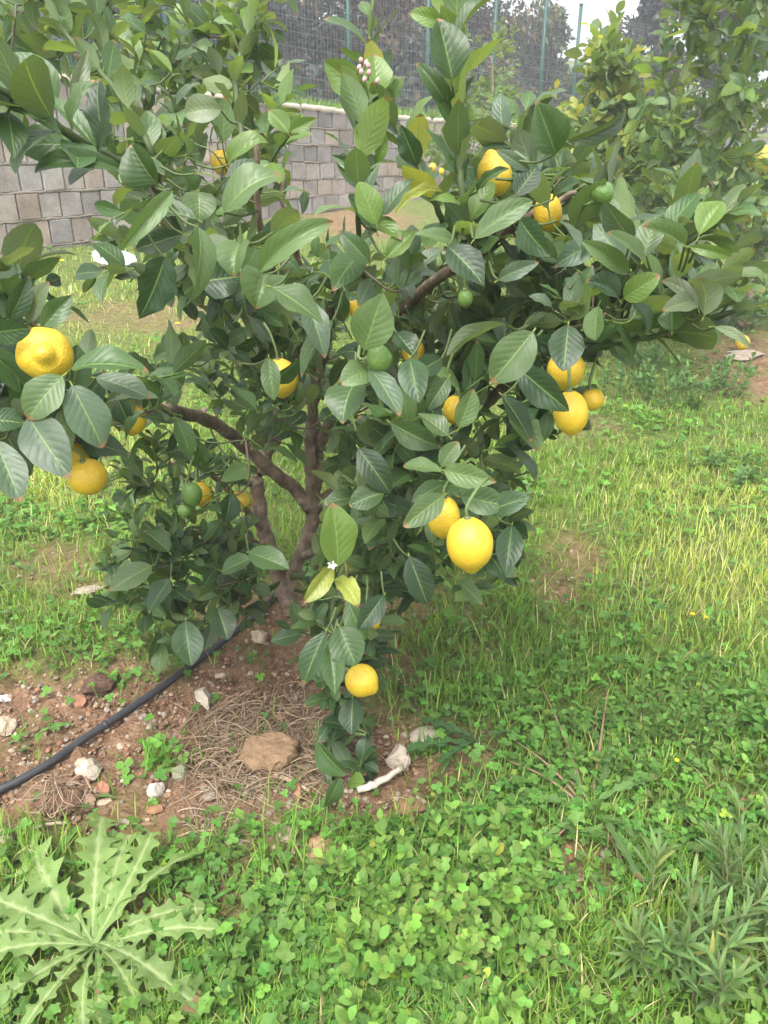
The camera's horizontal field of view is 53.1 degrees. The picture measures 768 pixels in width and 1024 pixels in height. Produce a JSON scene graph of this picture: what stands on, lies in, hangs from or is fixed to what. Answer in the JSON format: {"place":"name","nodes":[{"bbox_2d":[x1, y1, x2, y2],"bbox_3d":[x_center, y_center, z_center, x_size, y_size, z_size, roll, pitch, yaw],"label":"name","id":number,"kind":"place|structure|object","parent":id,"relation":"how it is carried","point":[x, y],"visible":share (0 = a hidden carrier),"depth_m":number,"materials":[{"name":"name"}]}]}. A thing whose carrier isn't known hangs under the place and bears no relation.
{"place":"outdoors","nodes":[
{"label":"outdoors","id":0,"kind":"place"},
{"bbox_2d":[0,147,767,1023],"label":"ground","id":1,"kind":"structure","parent":0,"point":[420,215],"depth_m":2.27,"materials":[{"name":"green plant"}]},
{"bbox_2d":[0,694,10,701],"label":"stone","id":2,"kind":"object","parent":1,"relation":"on","point":[5,698],"visible":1,"depth_m":2.02,"materials":[{"name":"stone"}]},
{"bbox_2d":[0,827,14,846],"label":"stone","id":3,"kind":"object","parent":1,"relation":"on","point":[4,840],"visible":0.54,"depth_m":1.57,"materials":[{"name":"white stone"}]},
{"bbox_2d":[0,715,17,735],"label":"stone","id":4,"kind":"object","parent":1,"relation":"on","point":[7,721],"visible":0.97,"depth_m":1.90,"materials":[{"name":"grey stone"}]},
{"bbox_2d":[0,792,48,864],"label":"grass tuft","id":5,"kind":"object","parent":1,"relation":"on","point":[7,829],"visible":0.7,"depth_m":1.58,"materials":[{"name":"green plant"}]},
{"bbox_2d":[0,612,83,657],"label":"grass tuft","id":6,"kind":"object","parent":1,"relation":"on","point":[58,639],"visible":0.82,"depth_m":2.21,"materials":[{"name":"green plant"}]},
{"bbox_2d":[34,821,66,829],"bbox_3d":[-0.706,0.664,1.632,0.069,0.012,0.017,-8,26,-16],"label":"dry stick","id":7,"kind":"object","parent":1,"relation":"on","point":[52,824],"visible":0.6,"depth_m":1.63,"materials":[{"name":"wood"}]},
{"bbox_2d":[15,773,97,820],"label":"root clump","id":8,"kind":"object","parent":1,"relation":"on","point":[56,796],"visible":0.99,"depth_m":1.65,"materials":[{"name":"plant"}]},
{"bbox_2d":[73,694,86,708],"bbox_3d":[-0.781,0.490,1.973,0.033,0.033,0.042,-14,28,-27],"label":"brick fragment","id":9,"kind":"object","parent":1,"relation":"on","point":[80,701],"visible":0.99,"depth_m":1.97,"materials":[{"name":"brick"}]},
{"bbox_2d":[75,757,86,765],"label":"stone","id":10,"kind":"object","parent":1,"relation":"on","point":[78,761],"visible":0.53,"depth_m":1.79,"materials":[{"name":"grey stone"}]},
{"bbox_2d":[76,793,95,811],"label":"stone","id":11,"kind":"object","parent":1,"relation":"on","point":[90,798],"visible":0.56,"depth_m":1.68,"materials":[{"name":"stone"}]},
{"bbox_2d":[71,585,104,596],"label":"stone","id":12,"kind":"object","parent":1,"relation":"on","point":[81,589],"visible":0.66,"depth_m":2.46,"materials":[{"name":"beige stone"}]},
{"bbox_2d":[74,758,102,780],"bbox_3d":[-0.678,0.591,1.764,0.060,0.050,0.065,0,25,0],"label":"stone","id":13,"kind":"object","parent":1,"relation":"on","point":[87,768],"visible":0.99,"depth_m":1.75,"materials":[{"name":"grey stone"}]},
{"bbox_2d":[82,674,114,696],"bbox_3d":[-0.755,0.460,2.030,0.084,0.060,0.061,-8,26,-17],"label":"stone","id":14,"kind":"object","parent":1,"relation":"on","point":[103,684],"visible":0.94,"depth_m":2.01,"materials":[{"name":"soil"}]},
{"bbox_2d":[41,653,159,705],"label":"grass tuft","id":15,"kind":"object","parent":1,"relation":"on","point":[112,675],"visible":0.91,"depth_m":2.06,"materials":[{"name":"green plant"}]},
{"bbox_2d":[95,781,110,793],"bbox_3d":[-0.631,0.618,1.715,0.041,0.034,0.022,10,27,20],"label":"brick fragment","id":16,"kind":"object","parent":1,"relation":"on","point":[102,787],"visible":1,"depth_m":1.71,"materials":[{"name":"brick"}]},
{"bbox_2d":[96,797,111,805],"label":"stone","id":17,"kind":"object","parent":1,"relation":"on","point":[100,802],"visible":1,"depth_m":1.69,"materials":[{"name":"beige stone"}]},
{"bbox_2d":[0,813,225,1023],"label":"rosette weed","id":18,"kind":"object","parent":1,"relation":"on","point":[44,927],"visible":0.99,"depth_m":1.37,"materials":[{"name":"green plant"}]},
{"bbox_2d":[91,250,136,267],"bbox_3d":[-2.373,-2.218,6.734,0.397,0.298,0.269,12,28,24],"label":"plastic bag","id":19,"kind":"object","parent":1,"relation":"on","point":[130,258],"visible":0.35,"depth_m":6.68,"materials":[{"name":"white plastic"}]},
{"bbox_2d":[116,743,124,749],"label":"stone","id":20,"kind":"object","parent":1,"relation":"on","point":[120,746],"visible":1,"depth_m":1.84,"materials":[{"name":"grey stone"}]},
{"bbox_2d":[114,819,135,826],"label":"stone","id":21,"kind":"object","parent":1,"relation":"on","point":[126,821],"visible":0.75,"depth_m":1.63,"materials":[{"name":"white stone"}]},
{"bbox_2d":[103,725,188,784],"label":"leafy weed","id":22,"kind":"object","parent":1,"relation":"on","point":[161,746],"visible":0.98,"depth_m":1.79,"materials":[{"name":"green plant"}]},
{"bbox_2d":[145,804,162,814],"bbox_3d":[-0.500,0.647,1.672,0.039,0.014,0.023,-9,27,-19],"label":"brick fragment","id":23,"kind":"object","parent":1,"relation":"on","point":[152,808],"visible":0.94,"depth_m":1.67,"materials":[{"name":"brick"}]},
{"bbox_2d":[146,782,164,797],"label":"stone","id":24,"kind":"object","parent":1,"relation":"on","point":[156,789],"visible":0.93,"depth_m":1.71,"materials":[{"name":"grey stone"}]},
{"bbox_2d":[0,557,312,793],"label":"irrigation hose","id":25,"kind":"object","parent":1,"relation":"on","point":[60,755],"visible":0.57,"depth_m":1.90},
{"bbox_2d":[171,764,187,781],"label":"stone","id":26,"kind":"object","parent":1,"relation":"on","point":[182,774],"visible":0.98,"depth_m":1.75,"materials":[{"name":"grey stone"}]},
{"bbox_2d":[126,793,257,901],"bbox_3d":[-0.380,0.649,1.596,0.209,0.083,0.276,-22,33,-39],"label":"grass tuft","id":27,"kind":"object","parent":1,"relation":"on","point":[190,887],"visible":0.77,"depth_m":1.56,"materials":[{"name":"green plant"}]},
{"bbox_2d":[176,828,217,837],"bbox_3d":[-0.393,0.672,1.612,0.087,0.008,0.009,-6,26,-12],"label":"dry stick","id":28,"kind":"object","parent":1,"relation":"on","point":[200,831],"visible":0.63,"depth_m":1.61,"materials":[{"name":"wood"}]},
{"bbox_2d":[194,687,210,710],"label":"stone","id":29,"kind":"object","parent":1,"relation":"on","point":[203,696],"visible":0.94,"depth_m":1.96,"materials":[{"name":"grey stone"}]},
{"bbox_2d":[203,791,214,800],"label":"stone","id":30,"kind":"object","parent":1,"relation":"on","point":[208,795],"visible":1,"depth_m":1.70,"materials":[{"name":"grey stone"}]},
{"bbox_2d":[215,672,226,678],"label":"stone","id":31,"kind":"object","parent":1,"relation":"on","point":[220,675],"visible":1,"depth_m":2.08,"materials":[{"name":"beige stone"}]},
{"bbox_2d":[203,687,256,719],"bbox_3d":[-0.397,0.491,1.981,0.011,0.014,0.171,21,32,37],"label":"dry stick","id":32,"kind":"object","parent":1,"relation":"on","point":[234,699],"visible":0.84,"depth_m":1.98,"materials":[{"name":"wood"}]},
{"bbox_2d":[167,764,323,852],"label":"dead grass","id":33,"kind":"structure","parent":1,"relation":"on","point":[204,800],"depth_m":1.69,"materials":[{"name":"plant"}]},
{"bbox_2d":[234,646,269,662],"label":"grass tuft","id":34,"kind":"object","parent":1,"relation":"on","point":[250,657],"visible":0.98,"depth_m":2.15,"materials":[{"name":"green plant"}]},
{"bbox_2d":[251,630,266,643],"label":"stone","id":35,"kind":"object","parent":1,"relation":"on","point":[260,636],"visible":0.98,"depth_m":2.22,"materials":[{"name":"beige stone"}]},
{"bbox_2d":[238,731,299,775],"bbox_3d":[-0.271,0.575,1.808,0.145,0.083,0.110,0,25,0],"label":"stone","id":36,"kind":"object","parent":1,"relation":"on","point":[274,750],"visible":0.94,"depth_m":1.78,"materials":[{"name":"stone"}]},
{"bbox_2d":[168,678,385,820],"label":"dead grass","id":37,"kind":"structure","parent":1,"relation":"on","point":[236,726],"depth_m":1.87,"materials":[{"name":"plant"}]},
{"bbox_2d":[270,713,284,720],"bbox_3d":[-0.269,0.519,1.940,0.042,0.018,0.026,0,25,0],"label":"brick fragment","id":38,"kind":"object","parent":1,"relation":"on","point":[282,715],"visible":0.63,"depth_m":1.94,"materials":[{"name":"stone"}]},
{"bbox_2d":[278,825,292,842],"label":"stone","id":39,"kind":"object","parent":1,"relation":"on","point":[285,838],"visible":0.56,"depth_m":1.59,"materials":[{"name":"beige stone"}]},
{"bbox_2d":[273,773,308,790],"bbox_3d":[-0.227,0.609,1.755,0.141,0.014,0.015,14,28,27],"label":"dry stick","id":40,"kind":"object","parent":1,"relation":"on","point":[302,785],"visible":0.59,"depth_m":1.75,"materials":[{"name":"wood"}]},
{"bbox_2d":[218,762,371,925],"bbox_3d":[-0.121,0.638,1.573,0.357,0.124,0.334,10,27,20],"label":"grass tuft","id":41,"kind":"object","parent":1,"relation":"on","point":[287,811],"visible":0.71,"depth_m":1.58,"materials":[{"name":"green plant"}]},
{"bbox_2d":[292,780,301,800],"bbox_3d":[-0.196,0.620,1.714,0.022,0.031,0.058,-6,26,-12],"label":"brick fragment","id":42,"kind":"object","parent":1,"relation":"on","point":[297,791],"visible":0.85,"depth_m":1.70,"materials":[{"name":"brick"}]},
{"bbox_2d":[0,74,633,257],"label":"block wall","id":43,"kind":"structure","parent":1,"relation":"on","point":[55,207],"depth_m":7.65,"materials":[{"name":"concrete"}]},
{"bbox_2d":[303,836,345,859],"bbox_3d":[-0.125,0.685,1.569,0.083,0.047,0.058,-20,32,-36],"label":"soil clod","id":44,"kind":"object","parent":1,"relation":"on","point":[316,842],"visible":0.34,"depth_m":1.55,"materials":[{"name":"soil"}]},
{"bbox_2d":[250,821,401,912],"bbox_3d":[-0.112,0.692,1.488,0.339,0.099,0.275,0,25,0],"label":"grass tuft","id":45,"kind":"object","parent":1,"relation":"on","point":[267,887],"visible":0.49,"depth_m":1.46,"materials":[{"name":"green plant"}]},
{"bbox_2d":[300,846,412,955],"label":"leafy weed","id":46,"kind":"object","parent":1,"relation":"on","point":[374,914],"visible":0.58,"depth_m":1.44,"materials":[{"name":"plant"}]},
{"bbox_2d":[311,808,441,929],"bbox_3d":[0.007,0.680,1.473,0.247,0.133,0.184,13,28,26],"label":"leafy weed","id":47,"kind":"object","parent":1,"relation":"on","point":[361,878],"visible":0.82,"depth_m":1.45,"materials":[{"name":"plant"}]},
{"bbox_2d":[324,915,434,1023],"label":"leafy weed","id":48,"kind":"object","parent":1,"relation":"on","point":[352,994],"visible":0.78,"depth_m":1.30,"materials":[{"name":"plant"}]},
{"bbox_2d":[356,765,402,792],"bbox_3d":[-0.005,0.600,1.721,0.124,0.022,0.025,-16,30,-31],"label":"wood piece","id":49,"kind":"object","parent":1,"relation":"on","point":[376,782],"visible":0.98,"depth_m":1.71,"materials":[{"name":"wood"}]},
{"bbox_2d":[0,0,767,807],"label":"lemon tree","id":50,"kind":"object","parent":1,"relation":"on","point":[60,414],"visible":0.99,"depth_m":1.29,"materials":[{"name":"green plant"}]},
{"bbox_2d":[0,219,767,1023],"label":"grass","id":51,"kind":"structure","parent":1,"relation":"on","point":[586,963],"depth_m":2.11,"materials":[{"name":"green plant"}]},
{"bbox_2d":[0,502,767,1023],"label":"jagged weeds","id":52,"kind":"object","parent":1,"relation":"on","point":[18,968],"visible":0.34,"depth_m":1.57,"materials":[{"name":"green plant"}]},
{"bbox_2d":[0,240,767,1023],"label":"clover","id":53,"kind":"object","parent":1,"relation":"on","point":[252,934],"visible":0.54,"depth_m":1.60,"materials":[{"name":"green plant"}]},
{"bbox_2d":[385,744,410,770],"bbox_3d":[0.041,0.579,1.810,0.057,0.053,0.063,13,28,26],"label":"stone","id":54,"kind":"object","parent":1,"relation":"on","point":[397,757],"visible":0.92,"depth_m":1.79,"materials":[{"name":"grey stone"}]},
{"bbox_2d":[397,796,425,815],"bbox_3d":[0.061,0.644,1.673,0.071,0.033,0.053,0,25,0],"label":"soil clod","id":55,"kind":"object","parent":1,"relation":"on","point":[422,807],"visible":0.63,"depth_m":1.66,"materials":[{"name":"soil"}]},
{"bbox_2d":[344,873,485,984],"bbox_3d":[0.060,0.738,1.341,0.235,0.146,0.210,-14,29,-28],"label":"leafy weed","id":56,"kind":"object","parent":1,"relation":"on","point":[383,965],"visible":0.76,"depth_m":1.31,"materials":[{"name":"plant"}]},
{"bbox_2d":[410,726,435,741],"bbox_3d":[0.109,0.548,1.888,0.092,0.029,0.059,0,25,0],"label":"stone","id":57,"kind":"object","parent":1,"relation":"on","point":[414,734],"visible":0.45,"depth_m":1.88,"materials":[{"name":"grey stone"}]},
{"bbox_2d":[385,594,463,661],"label":"grass tuft","id":58,"kind":"object","parent":1,"relation":"on","point":[415,642],"visible":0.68,"depth_m":2.23,"materials":[{"name":"green plant"}]},
{"bbox_2d":[412,720,459,761],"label":"grass tuft","id":59,"kind":"object","parent":1,"relation":"on","point":[432,749],"visible":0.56,"depth_m":1.82,"materials":[{"name":"green plant"}]},
{"bbox_2d":[390,800,507,913],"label":"leafy weed","id":60,"kind":"object","parent":1,"relation":"on","point":[454,879],"visible":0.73,"depth_m":1.50,"materials":[{"name":"plant"}]},
{"bbox_2d":[388,882,532,1023],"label":"leafy weed","id":61,"kind":"object","parent":1,"relation":"on","point":[517,1000],"visible":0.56,"depth_m":1.31,"materials":[{"name":"plant"}]},
{"bbox_2d":[406,717,521,765],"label":"rosette weed","id":62,"kind":"object","parent":1,"relation":"on","point":[430,742],"visible":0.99,"depth_m":1.82,"materials":[{"name":"green plant"}]},
{"bbox_2d":[403,646,529,722],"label":"grass tuft","id":63,"kind":"object","parent":1,"relation":"on","point":[452,660],"visible":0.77,"depth_m":2.03,"materials":[{"name":"green plant"}]},
{"bbox_2d":[419,15,533,206],"bbox_3d":[0.767,-3.466,7.047,1.144,1.757,2.988,0,25,0],"label":"lemon tree","id":64,"kind":"object","parent":1,"relation":"on","point":[486,92],"visible":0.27,"depth_m":6.35,"materials":[{"name":"green plant"}]},
{"bbox_2d":[412,836,551,972],"bbox_3d":[0.164,0.721,1.387,0.229,0.141,0.248,0,25,0],"label":"leafy weed","id":65,"kind":"object","parent":1,"relation":"on","point":[542,945],"visible":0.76,"depth_m":1.38,"materials":[{"name":"plant"}]},
{"bbox_2d":[467,800,564,913],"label":"leafy weed","id":66,"kind":"object","parent":1,"relation":"on","point":[496,825],"visible":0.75,"depth_m":1.51,"materials":[{"name":"plant"}]},
{"bbox_2d":[510,472,532,505],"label":"leafy weed","id":67,"kind":"object","parent":1,"relation":"on","point":[524,481],"visible":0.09,"depth_m":3.09,"materials":[{"name":"plant"}]},
{"bbox_2d":[481,850,575,962],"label":"leafy weed","id":68,"kind":"object","parent":1,"relation":"on","point":[532,878],"visible":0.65,"depth_m":1.38,"materials":[{"name":"plant"}]},
{"bbox_2d":[469,940,608,1023],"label":"leafy weed","id":69,"kind":"object","parent":1,"relation":"on","point":[585,991],"visible":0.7,"depth_m":1.28,"materials":[{"name":"plant"}]},
{"bbox_2d":[508,644,588,695],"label":"leafy weed","id":70,"kind":"object","parent":1,"relation":"on","point":[559,669],"visible":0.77,"depth_m":2.05,"materials":[{"name":"plant"}]},
{"bbox_2d":[494,685,657,880],"bbox_3d":[0.454,0.583,1.753,0.346,0.066,0.552,11,27,22],"label":"rosette weed","id":71,"kind":"object","parent":1,"relation":"on","point":[620,845],"visible":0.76,"depth_m":1.68,"materials":[{"name":"green plant"}]},
{"bbox_2d":[506,0,669,212],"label":"lemon tree","id":72,"kind":"object","parent":1,"relation":"on","point":[603,52],"visible":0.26,"depth_m":4.28,"materials":[{"name":"green plant"}]},
{"bbox_2d":[550,707,646,780],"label":"leafy weed","id":73,"kind":"object","parent":1,"relation":"on","point":[594,755],"visible":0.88,"depth_m":1.75,"materials":[{"name":"plant"}]},
{"bbox_2d":[601,350,660,397],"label":"leafy weed","id":74,"kind":"object","parent":1,"relation":"on","point":[644,368],"visible":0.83,"depth_m":4.17,"materials":[{"name":"plant"}]},
{"bbox_2d":[595,657,680,747],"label":"leafy weed","id":75,"kind":"object","parent":1,"relation":"on","point":[664,718],"visible":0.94,"depth_m":1.84,"materials":[{"name":"plant"}]},
{"bbox_2d":[622,340,671,370],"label":"leafy weed","id":76,"kind":"object","parent":1,"relation":"on","point":[649,352],"visible":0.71,"depth_m":4.50,"materials":[{"name":"plant"}]},
{"bbox_2d":[538,0,767,349],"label":"lemon tree","id":77,"kind":"object","parent":1,"relation":"on","point":[736,96],"visible":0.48,"depth_m":3.66,"materials":[{"name":"green plant"}]},
{"bbox_2d":[646,361,712,408],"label":"leafy weed","id":78,"kind":"object","parent":1,"relation":"on","point":[689,380],"visible":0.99,"depth_m":4.00,"materials":[{"name":"plant"}]},
{"bbox_2d":[607,824,752,998],"bbox_3d":[0.500,0.704,1.363,0.247,0.188,0.290,0,25,0],"label":"leafy weed","id":79,"kind":"object","parent":1,"relation":"on","point":[690,946],"visible":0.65,"depth_m":1.30,"materials":[{"name":"plant"}]},
{"bbox_2d":[614,858,767,1023],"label":"leafy weed","id":80,"kind":"object","parent":1,"relation":"on","point":[746,907],"visible":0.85,"depth_m":1.26,"materials":[{"name":"plant"}]},
{"bbox_2d":[645,646,743,745],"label":"leafy weed","id":81,"kind":"object","parent":1,"relation":"on","point":[675,723],"visible":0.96,"depth_m":1.82,"materials":[{"name":"plant"}]},
{"bbox_2d":[637,943,767,1023],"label":"leafy weed","id":82,"kind":"object","parent":1,"relation":"on","point":[754,1017],"visible":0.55,"depth_m":1.24,"materials":[{"name":"plant"}]},
{"bbox_2d":[663,5,767,149],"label":"tree","id":83,"kind":"object","parent":1,"relation":"on","point":[706,84],"visible":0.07,"depth_m":14.76,"materials":[{"name":"green plant"}]},
{"bbox_2d":[675,352,757,397],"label":"leafy weed","id":84,"kind":"object","parent":1,"relation":"on","point":[727,361],"visible":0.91,"depth_m":4.17,"materials":[{"name":"plant"}]},
{"bbox_2d":[668,846,767,1022],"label":"leafy weed","id":85,"kind":"object","parent":1,"relation":"on","point":[693,897],"visible":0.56,"depth_m":1.26,"materials":[{"name":"plant"}]},
{"bbox_2d":[686,445,767,484],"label":"leafy weed","id":86,"kind":"object","parent":1,"relation":"on","point":[742,473],"visible":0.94,"depth_m":3.36,"materials":[{"name":"plant"}]},
{"bbox_2d":[694,781,767,951],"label":"leafy weed","id":87,"kind":"object","parent":1,"relation":"on","point":[725,845],"visible":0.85,"depth_m":1.41,"materials":[{"name":"plant"}]},
{"bbox_2d":[699,664,767,738],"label":"leafy weed","id":88,"kind":"object","parent":1,"relation":"on","point":[749,709],"visible":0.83,"depth_m":1.91,"materials":[{"name":"plant"}]},
{"bbox_2d":[723,350,764,360],"bbox_3d":[2.212,-0.958,4.702,0.282,0.054,0.132,0,25,0],"label":"stone","id":89,"kind":"object","parent":1,"relation":"on","point":[742,355],"visible":0.85,"depth_m":4.67,"materials":[{"name":"beige stone"}]},
{"bbox_2d":[736,290,767,317],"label":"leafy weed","id":90,"kind":"object","parent":1,"relation":"on","point":[766,298],"visible":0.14,"depth_m":5.44,"materials":[{"name":"plant"}]},
{"bbox_2d":[740,792,765,817],"bbox_3d":[0.826,0.645,1.688,0.098,0.014,0.074,0,25,0],"label":"tile fragment","id":91,"kind":"object","parent":1,"relation":"on","point":[744,798],"visible":0.19,"depth_m":1.70,"materials":[{"name":"tile"}]},
{"bbox_2d":[56,52,767,138],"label":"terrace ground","id":92,"kind":"structure","parent":0,"point":[763,136],"depth_m":23.26,"materials":[{"name":"soil"}]},
{"bbox_2d":[17,0,160,55],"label":"tree","id":93,"kind":"object","parent":92,"relation":"on","point":[116,9],"depth_m":12.50,"materials":[{"name":"green plant"}]},
{"bbox_2d":[134,0,272,92],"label":"shrub","id":94,"kind":"object","parent":92,"relation":"on","point":[213,39],"visible":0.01,"depth_m":11.84,"materials":[{"name":"green plant"}]},
{"bbox_2d":[160,0,356,71],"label":"tree","id":95,"kind":"object","parent":92,"relation":"on","point":[273,24],"visible":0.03,"depth_m":12.53,"materials":[{"name":"green plant"}]},
{"bbox_2d":[60,61,517,122],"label":"terrace grass","id":96,"kind":"structure","parent":92,"relation":"on","point":[328,104],"depth_m":9.67,"materials":[{"name":"green plant"}]},
{"bbox_2d":[265,0,379,101],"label":"shrub","id":97,"kind":"object","parent":92,"relation":"on","point":[331,32],"visible":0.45,"depth_m":11.90,"materials":[{"name":"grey plant"}]},
{"bbox_2d":[11,0,645,121],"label":"wire fence","id":98,"kind":"object","parent":92,"relation":"on","point":[348,42],"visible":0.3,"depth_m":10.43,"materials":[{"name":"metal"}]},
{"bbox_2d":[335,0,437,73],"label":"tree","id":99,"kind":"object","parent":92,"relation":"on","point":[381,12],"visible":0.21,"depth_m":13.22,"materials":[{"name":"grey plant"}]},
{"bbox_2d":[10,0,767,133],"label":"undergrowth","id":100,"kind":"object","parent":92,"relation":"on","point":[401,102],"visible":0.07,"depth_m":11.59,"materials":[{"name":"green plant"}]},
{"bbox_2d":[391,22,489,111],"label":"shrub","id":101,"kind":"object","parent":92,"relation":"on","point":[416,50],"visible":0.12,"depth_m":12.99,"materials":[{"name":"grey plant"}]},
{"bbox_2d":[398,0,563,112],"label":"tree","id":102,"kind":"object","parent":92,"relation":"on","point":[482,26],"visible":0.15,"depth_m":14.38,"materials":[{"name":"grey plant"}]},
{"bbox_2d":[501,3,575,103],"bbox_3d":[3.310,-9.164,16.135,1.875,2.575,1.582,0,25,0],"label":"tree","id":103,"kind":"object","parent":92,"relation":"on","point":[537,60],"visible":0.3,"depth_m":15.64,"materials":[{"name":"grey plant"}]},
{"bbox_2d":[549,62,606,112],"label":"shrub","id":104,"kind":"object","parent":92,"relation":"on","point":[568,80],"visible":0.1,"depth_m":14.17,"materials":[{"name":"plant"}]},
{"bbox_2d":[621,0,693,118],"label":"tree","id":105,"kind":"object","parent":92,"relation":"on","point":[648,11],"visible":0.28,"depth_m":15.63,"materials":[{"name":"plant"}]},
{"bbox_2d":[135,0,767,146],"label":"sky","id":106,"kind":"structure","parent":0,"point":[593,6],"materials":[{"name":"white"}]}
]}

